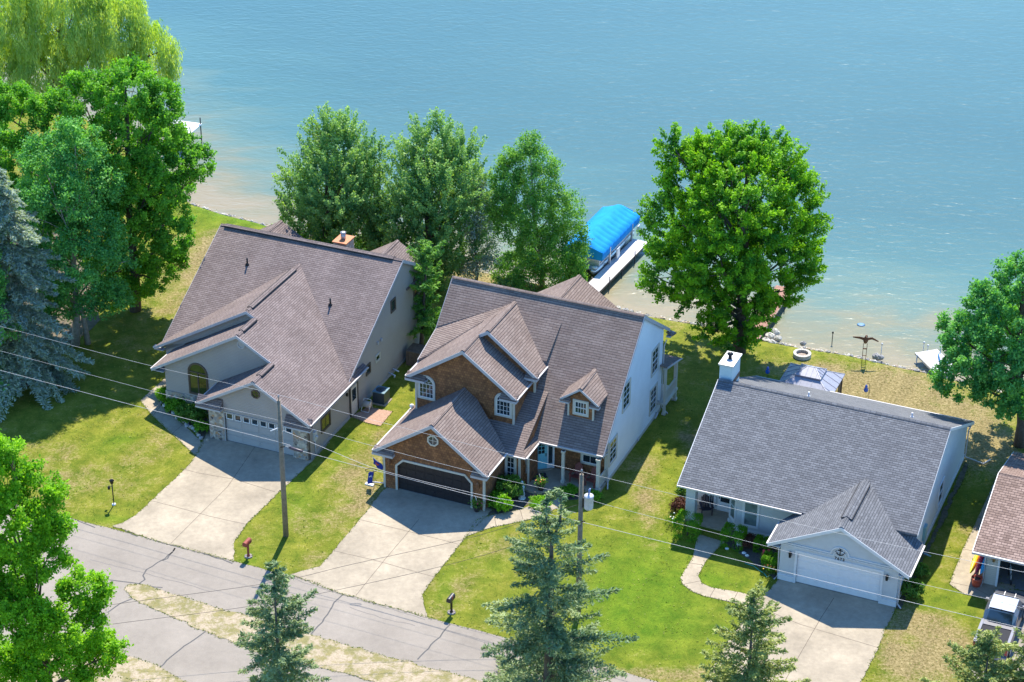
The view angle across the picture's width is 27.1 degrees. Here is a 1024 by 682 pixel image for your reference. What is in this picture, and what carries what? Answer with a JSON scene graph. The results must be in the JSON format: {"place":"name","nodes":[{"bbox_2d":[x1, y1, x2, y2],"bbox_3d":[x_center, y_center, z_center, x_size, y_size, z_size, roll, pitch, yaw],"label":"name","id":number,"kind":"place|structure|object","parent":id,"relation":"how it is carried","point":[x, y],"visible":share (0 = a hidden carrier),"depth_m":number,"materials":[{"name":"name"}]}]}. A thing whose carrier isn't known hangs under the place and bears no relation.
{"place":"outdoors","nodes":[
{"label":"outdoors","id":0,"kind":"place"},
{"bbox_2d":[5,232,99,349],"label":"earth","id":1,"kind":"structure","parent":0,"point":[92,324],"depth_m":149.78,"materials":[{"name":"soil"}]},
{"bbox_2d":[0,121,17,271],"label":"maple tree","id":2,"kind":"object","parent":1,"relation":"on","point":[9,152],"visible":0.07,"depth_m":150.52,"materials":[{"name":"green plant"}]},
{"bbox_2d":[13,115,141,346],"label":"linden tree","id":3,"kind":"object","parent":1,"relation":"on","point":[63,186],"visible":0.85,"depth_m":140.21,"materials":[{"name":"green plant"}]},
{"bbox_2d":[113,429,329,560],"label":"driveway","id":4,"kind":"structure","parent":0,"point":[215,497],"depth_m":130.02,"materials":[{"name":"concrete"}]},
{"bbox_2d":[0,509,656,681],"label":"road","id":5,"kind":"structure","parent":0,"point":[183,650],"depth_m":119.05,"materials":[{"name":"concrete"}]},
{"bbox_2d":[123,584,481,681],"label":"road median","id":6,"kind":"object","parent":5,"relation":"on","point":[334,656],"visible":0.78,"depth_m":116.94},
{"bbox_2d":[291,487,491,616],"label":"driveway","id":7,"kind":"structure","parent":0,"point":[393,522],"depth_m":125.23,"materials":[{"name":"concrete"}]},
{"bbox_2d":[469,497,486,511],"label":"flower pot","id":8,"kind":"object","parent":7,"relation":"on","point":[478,503],"visible":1,"depth_m":128.55,"materials":[{"name":"green plant"}]},
{"bbox_2d":[0,88,1023,681],"bbox_3d":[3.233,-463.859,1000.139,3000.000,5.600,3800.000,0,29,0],"label":"ground","id":9,"kind":"structure","parent":0,"point":[108,442],"depth_m":130.54,"materials":[{"name":"plant"}]},
{"bbox_2d":[0,247,23,396],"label":"linden tree","id":10,"kind":"object","parent":9,"relation":"on","point":[2,280],"visible":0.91,"depth_m":136.55,"materials":[{"name":"green plant"}]},
{"bbox_2d":[0,168,94,421],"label":"drooping spruce","id":11,"kind":"object","parent":9,"relation":"on","point":[17,258],"visible":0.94,"depth_m":138.37,"materials":[{"name":"green plant"}]},
{"bbox_2d":[0,428,133,681],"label":"maple tree","id":12,"kind":"object","parent":9,"relation":"on","point":[29,652],"visible":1,"depth_m":104.25,"materials":[{"name":"green plant"}]},
{"bbox_2d":[0,0,186,129],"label":"willow tree","id":13,"kind":"object","parent":9,"relation":"on","point":[38,43],"visible":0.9,"depth_m":166.28,"materials":[{"name":"green plant"}]},
{"bbox_2d":[2,651,184,681],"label":"gravel verge","id":14,"kind":"structure","parent":9,"relation":"on","point":[133,669],"depth_m":114.66,"materials":[{"name":"gravel"}]},
{"bbox_2d":[0,51,217,314],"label":"maple tree","id":15,"kind":"object","parent":9,"relation":"on","point":[144,106],"visible":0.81,"depth_m":143.80,"materials":[{"name":"green plant"}]},
{"bbox_2d":[154,385,165,400],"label":"shrub","id":16,"kind":"object","parent":9,"relation":"on","point":[162,389],"visible":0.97,"depth_m":139.80,"materials":[{"name":"green plant"}]},
{"bbox_2d":[141,378,201,454],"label":"walkway","id":17,"kind":"structure","parent":9,"relation":"on","point":[185,436],"depth_m":137.83,"materials":[{"name":"concrete"}]},
{"bbox_2d":[163,403,208,438],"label":"garden bed","id":18,"kind":"object","parent":9,"relation":"on","point":[204,432],"visible":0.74,"depth_m":137.64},
{"bbox_2d":[162,397,185,413],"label":"shrub","id":19,"kind":"object","parent":18,"relation":"on","point":[173,403],"visible":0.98,"depth_m":138.81,"materials":[{"name":"green plant"}]},
{"bbox_2d":[174,401,208,423],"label":"shrub","id":20,"kind":"object","parent":18,"relation":"on","point":[198,412],"visible":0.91,"depth_m":137.55,"materials":[{"name":"green plant"}]},
{"bbox_2d":[193,418,209,432],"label":"shrub","id":21,"kind":"object","parent":18,"relation":"on","point":[202,425],"visible":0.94,"depth_m":136.54,"materials":[{"name":"green plant"}]},
{"bbox_2d":[187,200,268,225],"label":"shore rocks","id":22,"kind":"object","parent":9,"relation":"on","point":[225,214],"visible":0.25,"depth_m":166.37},
{"bbox_2d":[270,395,288,536],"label":"utility pole","id":23,"kind":"object","parent":9,"relation":"on","point":[283,488],"visible":1,"depth_m":124.20,"materials":[{"name":"wood"}]},
{"bbox_2d":[283,430,575,512],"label":"overhead wire","id":24,"kind":"object","parent":23,"relation":"attached to","point":[420,480],"visible":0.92,"depth_m":120.04,"materials":[{"name":"metal"}]},
{"bbox_2d":[233,560,331,681],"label":"spruce tree","id":25,"kind":"object","parent":9,"relation":"on","point":[280,665],"visible":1,"depth_m":106.27,"materials":[{"name":"green plant"}]},
{"bbox_2d":[150,220,423,460],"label":"stone fronted house","id":26,"kind":"structure","parent":9,"relation":"on","point":[281,307],"depth_m":138.97,"materials":[{"name":"beige"}]},
{"bbox_2d":[188,363,208,394],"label":"window","id":27,"kind":"structure","parent":26,"relation":"in","point":[197,385],"depth_m":137.86,"materials":[{"name":"brown glass"}]},
{"bbox_2d":[225,413,292,455],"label":"garage door","id":28,"kind":"structure","parent":26,"relation":"in","point":[248,426],"depth_m":134.70,"materials":[{"name":"white metal"}]},
{"bbox_2d":[320,410,330,433],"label":"window","id":29,"kind":"structure","parent":26,"relation":"in","point":[325,420],"depth_m":135.01,"materials":[{"name":"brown glass"}]},
{"bbox_2d":[351,382,357,414],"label":"side door","id":30,"kind":"structure","parent":26,"relation":"in","point":[354,403],"depth_m":138.43,"materials":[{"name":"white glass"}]},
{"bbox_2d":[271,101,393,250],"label":"silver maple tree","id":31,"kind":"object","parent":9,"relation":"on","point":[327,216],"visible":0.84,"depth_m":150.59,"materials":[{"name":"green plant"}]},
{"bbox_2d":[352,407,392,425],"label":"paver pad","id":32,"kind":"object","parent":9,"relation":"on","point":[379,415],"visible":1,"depth_m":138.73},
{"bbox_2d":[372,385,391,406],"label":"air conditioner","id":33,"kind":"object","parent":9,"relation":"on","point":[381,395],"visible":1,"depth_m":139.94,"materials":[{"name":"metal"}]},
{"bbox_2d":[406,343,425,365],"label":"wood stack","id":34,"kind":"object","parent":9,"relation":"on","point":[414,351],"visible":0.52,"depth_m":144.36,"materials":[{"name":"wood"}]},
{"bbox_2d":[405,238,446,344],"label":"pine tree","id":35,"kind":"object","parent":9,"relation":"on","point":[428,275],"visible":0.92,"depth_m":144.48,"materials":[{"name":"green plant"}]},
{"bbox_2d":[358,106,500,291],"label":"silver maple tree","id":36,"kind":"object","parent":9,"relation":"on","point":[445,167],"visible":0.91,"depth_m":150.06,"materials":[{"name":"green plant"}]},
{"bbox_2d":[446,593,455,614],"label":"mailbox","id":37,"kind":"object","parent":9,"relation":"on","point":[450,599],"visible":1,"depth_m":119.39,"materials":[{"name":"metal"}]},
{"bbox_2d":[456,175,505,280],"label":"ash tree","id":38,"kind":"object","parent":9,"relation":"on","point":[488,259],"visible":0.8,"depth_m":152.81,"materials":[{"name":"green plant"}]},
{"bbox_2d":[493,275,519,288],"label":"shrub","id":39,"kind":"object","parent":9,"relation":"on","point":[504,281],"visible":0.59,"depth_m":153.19,"materials":[{"name":"green plant"}]},
{"bbox_2d":[467,497,562,535],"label":"walkway","id":40,"kind":"structure","parent":9,"relation":"on","point":[501,519],"depth_m":128.29,"materials":[{"name":"concrete"}]},
{"bbox_2d":[372,274,682,510],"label":"cedar house","id":41,"kind":"structure","parent":9,"relation":"on","point":[569,373],"depth_m":131.50,"materials":[{"name":"brown"}]},
{"bbox_2d":[417,375,435,400],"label":"window","id":42,"kind":"structure","parent":41,"relation":"in","point":[426,391],"depth_m":132.51,"materials":[{"name":"white glass"}]},
{"bbox_2d":[398,462,470,505],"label":"garage door","id":43,"kind":"structure","parent":41,"relation":"in","point":[430,475],"depth_m":129.70,"materials":[{"name":"metal"}]},
{"bbox_2d":[494,393,511,418],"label":"window","id":44,"kind":"structure","parent":41,"relation":"in","point":[503,409],"depth_m":130.75,"materials":[{"name":"white glass"}]},
{"bbox_2d":[506,456,516,474],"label":"window","id":45,"kind":"structure","parent":41,"relation":"in","point":[511,462],"depth_m":130.36,"materials":[{"name":"white glass"}]},
{"bbox_2d":[534,474,547,490],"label":"flower pot","id":46,"kind":"object","parent":41,"relation":"on","point":[541,481],"visible":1,"depth_m":130.47,"materials":[{"name":"green plant"}]},
{"bbox_2d":[538,444,546,468],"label":"front door","id":47,"kind":"structure","parent":41,"relation":"in","point":[542,449],"depth_m":132.35,"materials":[{"name":"blue wood"}]},
{"bbox_2d":[568,462,583,483],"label":"adirondack chair","id":48,"kind":"object","parent":41,"relation":"on","point":[576,474],"visible":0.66,"depth_m":131.73,"materials":[{"name":"wood"}]},
{"bbox_2d":[572,399,588,416],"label":"window","id":49,"kind":"structure","parent":41,"relation":"in","point":[581,408],"depth_m":130.46,"materials":[{"name":"white glass"}]},
{"bbox_2d":[580,453,598,465],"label":"window","id":50,"kind":"structure","parent":41,"relation":"in","point":[585,459],"depth_m":131.74,"materials":[{"name":"white glass"}]},
{"bbox_2d":[584,466,595,487],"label":"adirondack chair","id":51,"kind":"object","parent":41,"relation":"on","point":[592,477],"visible":0.9,"depth_m":131.31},
{"bbox_2d":[608,433,617,466],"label":"window","id":52,"kind":"structure","parent":41,"relation":"in","point":[613,444],"depth_m":131.58,"materials":[{"name":"white glass"}]},
{"bbox_2d":[622,377,630,413],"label":"window","id":53,"kind":"structure","parent":41,"relation":"in","point":[626,398],"depth_m":131.96,"materials":[{"name":"clear glass"}]},
{"bbox_2d":[649,381,657,416],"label":"window","id":54,"kind":"structure","parent":41,"relation":"in","point":[653,392],"depth_m":137.62,"materials":[{"name":"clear glass"}]},
{"bbox_2d":[651,342,659,377],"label":"window","id":55,"kind":"structure","parent":41,"relation":"in","point":[655,353],"depth_m":136.29,"materials":[{"name":"clear glass"}]},
{"bbox_2d":[487,488,583,515],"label":"garden bed","id":56,"kind":"object","parent":9,"relation":"on","point":[523,503],"visible":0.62,"depth_m":129.88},
{"bbox_2d":[487,489,508,509],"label":"shrub","id":57,"kind":"object","parent":56,"relation":"on","point":[497,493],"visible":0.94,"depth_m":128.93,"materials":[{"name":"green plant"}]},
{"bbox_2d":[493,493,513,511],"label":"shrub","id":58,"kind":"object","parent":56,"relation":"on","point":[505,507],"visible":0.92,"depth_m":128.41,"materials":[{"name":"green plant"}]},
{"bbox_2d":[493,473,525,497],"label":"shrub","id":59,"kind":"object","parent":56,"relation":"on","point":[510,487],"visible":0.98,"depth_m":129.48,"materials":[{"name":"green plant"}]},
{"bbox_2d":[528,494,552,508],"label":"shrub","id":60,"kind":"object","parent":56,"relation":"on","point":[536,500],"visible":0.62,"depth_m":129.26,"materials":[{"name":"green plant"}]},
{"bbox_2d":[560,482,578,497],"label":"shrub","id":61,"kind":"object","parent":56,"relation":"on","point":[570,488],"visible":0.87,"depth_m":130.32,"materials":[{"name":"green plant"}]},
{"bbox_2d":[485,127,593,291],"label":"birch tree","id":62,"kind":"object","parent":9,"relation":"on","point":[535,262],"visible":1,"depth_m":151.46,"materials":[{"name":"green plant"}]},
{"bbox_2d":[480,487,639,681],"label":"spruce tree","id":63,"kind":"object","parent":9,"relation":"on","point":[552,642],"visible":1,"depth_m":107.38,"materials":[{"name":"green plant"}]},
{"bbox_2d":[576,469,593,613],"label":"utility pole","id":64,"kind":"object","parent":9,"relation":"on","point":[586,502],"visible":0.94,"depth_m":115.90,"materials":[{"name":"wood"}]},
{"bbox_2d":[63,519,573,630],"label":"overhead wire","id":65,"kind":"object","parent":64,"relation":"attached to","point":[319,593],"visible":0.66,"depth_m":115.92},
{"bbox_2d":[76,505,575,609],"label":"overhead wire","id":66,"kind":"object","parent":64,"relation":"attached to","point":[337,567],"visible":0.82,"depth_m":115.23,"materials":[{"name":"metal"}]},
{"bbox_2d":[0,326,1020,571],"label":"overhead wire","id":67,"kind":"object","parent":64,"relation":"attached to","point":[526,458],"visible":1,"depth_m":116.41,"materials":[{"name":"metal"}]},
{"bbox_2d":[0,370,1023,628],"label":"overhead wire","id":68,"kind":"object","parent":64,"relation":"attached to","point":[550,514],"visible":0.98,"depth_m":117.13,"materials":[{"name":"metal"}]},
{"bbox_2d":[2,351,1021,607],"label":"overhead wire","id":69,"kind":"object","parent":64,"relation":"attached to","point":[512,481],"visible":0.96,"depth_m":117.01,"materials":[{"name":"metal"}]},
{"bbox_2d":[616,306,705,326],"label":"shore rocks","id":70,"kind":"object","parent":9,"relation":"on","point":[662,317],"visible":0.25,"depth_m":151.66,"materials":[{"name":"stone"}]},
{"bbox_2d":[669,495,685,512],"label":"shrub","id":71,"kind":"object","parent":9,"relation":"on","point":[678,503],"visible":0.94,"depth_m":128.57,"materials":[{"name":"red plant"}]},
{"bbox_2d":[673,509,702,543],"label":"boxwood","id":72,"kind":"object","parent":9,"relation":"on","point":[691,521],"visible":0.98,"depth_m":126.12,"materials":[{"name":"green plant"}]},
{"bbox_2d":[681,535,760,605],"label":"walkway","id":73,"kind":"structure","parent":9,"relation":"on","point":[690,578],"depth_m":123.08,"materials":[{"name":"concrete"}]},
{"bbox_2d":[633,119,833,354],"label":"maple tree","id":74,"kind":"object","parent":9,"relation":"on","point":[747,239],"visible":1,"depth_m":139.70,"materials":[{"name":"green plant"}]},
{"bbox_2d":[725,531,777,577],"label":"garden bed","id":75,"kind":"object","parent":9,"relation":"on","point":[754,557],"visible":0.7,"depth_m":125.20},
{"bbox_2d":[719,521,747,552],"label":"boxwood","id":76,"kind":"object","parent":75,"relation":"on","point":[727,528],"visible":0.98,"depth_m":125.29,"materials":[{"name":"green plant"}]},
{"bbox_2d":[738,532,756,548],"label":"shrub","id":77,"kind":"object","parent":75,"relation":"on","point":[749,535],"visible":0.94,"depth_m":125.34,"materials":[{"name":"red plant"}]},
{"bbox_2d":[753,534,771,552],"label":"boxwood","id":78,"kind":"object","parent":75,"relation":"on","point":[759,538],"visible":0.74,"depth_m":125.01,"materials":[{"name":"green plant"}]},
{"bbox_2d":[761,550,779,572],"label":"boxwood","id":79,"kind":"object","parent":75,"relation":"on","point":[764,559],"visible":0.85,"depth_m":123.36,"materials":[{"name":"green plant"}]},
{"bbox_2d":[698,580,811,681],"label":"spruce tree","id":80,"kind":"object","parent":9,"relation":"on","point":[757,652],"visible":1,"depth_m":106.86,"materials":[{"name":"green plant"}]},
{"bbox_2d":[793,348,810,360],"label":"fire pit","id":81,"kind":"object","parent":9,"relation":"on","point":[801,354],"visible":1,"depth_m":145.99,"materials":[{"name":"grey stone"}]},
{"bbox_2d":[780,363,844,392],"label":"gazebo","id":82,"kind":"object","parent":9,"relation":"on","point":[816,377],"visible":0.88,"depth_m":137.71,"materials":[{"name":"metal"}]},
{"bbox_2d":[677,351,990,608],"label":"lake house","id":83,"kind":"structure","parent":9,"relation":"on","point":[874,471],"depth_m":125.08,"materials":[{"name":"paint"}]},
{"bbox_2d":[699,494,713,515],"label":"wicker chair","id":84,"kind":"object","parent":83,"relation":"on","point":[704,506],"visible":0.97,"depth_m":128.72,"materials":[{"name":"wicker"}]},
{"bbox_2d":[717,496,729,511],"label":"front door","id":85,"kind":"structure","parent":83,"relation":"in","point":[722,501],"depth_m":128.69,"materials":[{"name":"white glass"}]},
{"bbox_2d":[729,499,736,521],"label":"window","id":86,"kind":"structure","parent":83,"relation":"in","point":[732,512],"depth_m":127.03,"materials":[{"name":"glass"}]},
{"bbox_2d":[741,502,759,528],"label":"window","id":87,"kind":"structure","parent":83,"relation":"in","point":[751,520],"depth_m":126.26,"materials":[{"name":"glass"}]},
{"bbox_2d":[796,553,880,601],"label":"garage door","id":88,"kind":"structure","parent":83,"relation":"in","point":[809,567],"depth_m":121.27,"materials":[{"name":"metal"}]},
{"bbox_2d":[937,476,944,508],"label":"window","id":89,"kind":"structure","parent":83,"relation":"in","point":[940,495],"depth_m":128.19,"materials":[{"name":"clear glass"}]},
{"bbox_2d":[853,335,878,361],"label":"bird sculpture","id":90,"kind":"object","parent":9,"relation":"on","point":[865,339],"visible":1,"depth_m":144.59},
{"bbox_2d":[760,339,1001,392],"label":"shore rocks","id":91,"kind":"object","parent":9,"relation":"on","point":[848,354],"visible":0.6,"depth_m":146.88,"materials":[{"name":"stone"}]},
{"bbox_2d":[900,577,925,600],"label":"shrub","id":92,"kind":"object","parent":9,"relation":"on","point":[904,589],"visible":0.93,"depth_m":120.95,"materials":[{"name":"green plant"}]},
{"bbox_2d":[913,562,929,576],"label":"shrub","id":93,"kind":"object","parent":9,"relation":"on","point":[921,567],"visible":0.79,"depth_m":122.91,"materials":[{"name":"green plant"}]},
{"bbox_2d":[896,462,968,609],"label":"side bed","id":94,"kind":"object","parent":9,"relation":"on","point":[961,476],"visible":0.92,"depth_m":128.79,"materials":[{"name":"soil"}]},
{"bbox_2d":[919,626,1023,681],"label":"spruce tree","id":95,"kind":"object","parent":9,"relation":"on","point":[989,649],"visible":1,"depth_m":106.71,"materials":[{"name":"green plant"}]},
{"bbox_2d":[927,248,1023,448],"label":"maple tree","id":96,"kind":"object","parent":9,"relation":"on","point":[983,337],"visible":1,"depth_m":130.66,"materials":[{"name":"green plant"}]},
{"bbox_2d":[972,451,1023,590],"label":"garage building","id":97,"kind":"structure","parent":9,"relation":"on","point":[999,542],"depth_m":122.58,"materials":[{"name":"beige"}]},
{"bbox_2d":[982,626,1023,681],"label":"spruce tree","id":98,"kind":"object","parent":9,"relation":"on","point":[1018,675],"visible":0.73,"depth_m":106.66,"materials":[{"name":"green plant"}]},
{"bbox_2d":[1,0,1023,390],"bbox_3d":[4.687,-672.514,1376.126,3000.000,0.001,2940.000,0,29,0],"label":"lake water","id":99,"kind":"structure","parent":0,"point":[905,118],"depth_m":187.76,"materials":[{"name":"liquid"}]},
{"bbox_2d":[173,117,201,143],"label":"boat lift","id":100,"kind":"object","parent":99,"relation":"in","point":[192,126],"visible":0.27,"depth_m":177.22,"materials":[{"name":"metal"}]},
{"bbox_2d":[566,204,639,263],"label":"boat lift","id":101,"kind":"object","parent":99,"relation":"in","point":[611,228],"visible":0.75,"depth_m":159.24,"materials":[{"name":"blue fabric"}]},
{"bbox_2d":[568,229,634,274],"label":"pontoon boat","id":102,"kind":"object","parent":101,"relation":"on","point":[596,266],"visible":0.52,"depth_m":157.60,"materials":[{"name":"metal"}]},
{"bbox_2d":[588,239,647,292],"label":"dock","id":103,"kind":"object","parent":99,"relation":"in","point":[602,279],"visible":0.75,"depth_m":158.00,"materials":[{"name":"wood"}]},
{"bbox_2d":[755,285,792,340],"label":"dock","id":104,"kind":"object","parent":99,"relation":"in","point":[778,287],"visible":0.2,"depth_m":151.97,"materials":[{"name":"beige wood"}]},
{"bbox_2d":[915,348,951,372],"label":"dock","id":105,"kind":"object","parent":99,"relation":"in","point":[929,359],"visible":0.47,"depth_m":145.98,"materials":[{"name":"wood"}]},
{"bbox_2d":[706,579,900,681],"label":"driveway","id":106,"kind":"structure","parent":0,"point":[832,636],"depth_m":118.43,"materials":[{"name":"concrete"}]},
{"bbox_2d":[950,477,1014,598],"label":"side path","id":107,"kind":"structure","parent":0,"point":[961,581],"depth_m":123.33,"materials":[{"name":"concrete"}]},
{"bbox_2d":[971,574,982,587],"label":"flower pot","id":108,"kind":"object","parent":107,"relation":"on","point":[977,579],"visible":1,"depth_m":122.14,"materials":[{"name":"ceramic"}]},
{"bbox_2d":[972,590,1023,679],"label":"driveway","id":109,"kind":"structure","parent":0,"point":[1017,638],"depth_m":117.88,"materials":[{"name":"concrete"}]},
{"bbox_2d":[973,589,1023,660],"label":"pickup truck","id":110,"kind":"object","parent":109,"relation":"on","point":[996,611],"visible":0.79,"depth_m":117.26,"materials":[{"name":"paint"}]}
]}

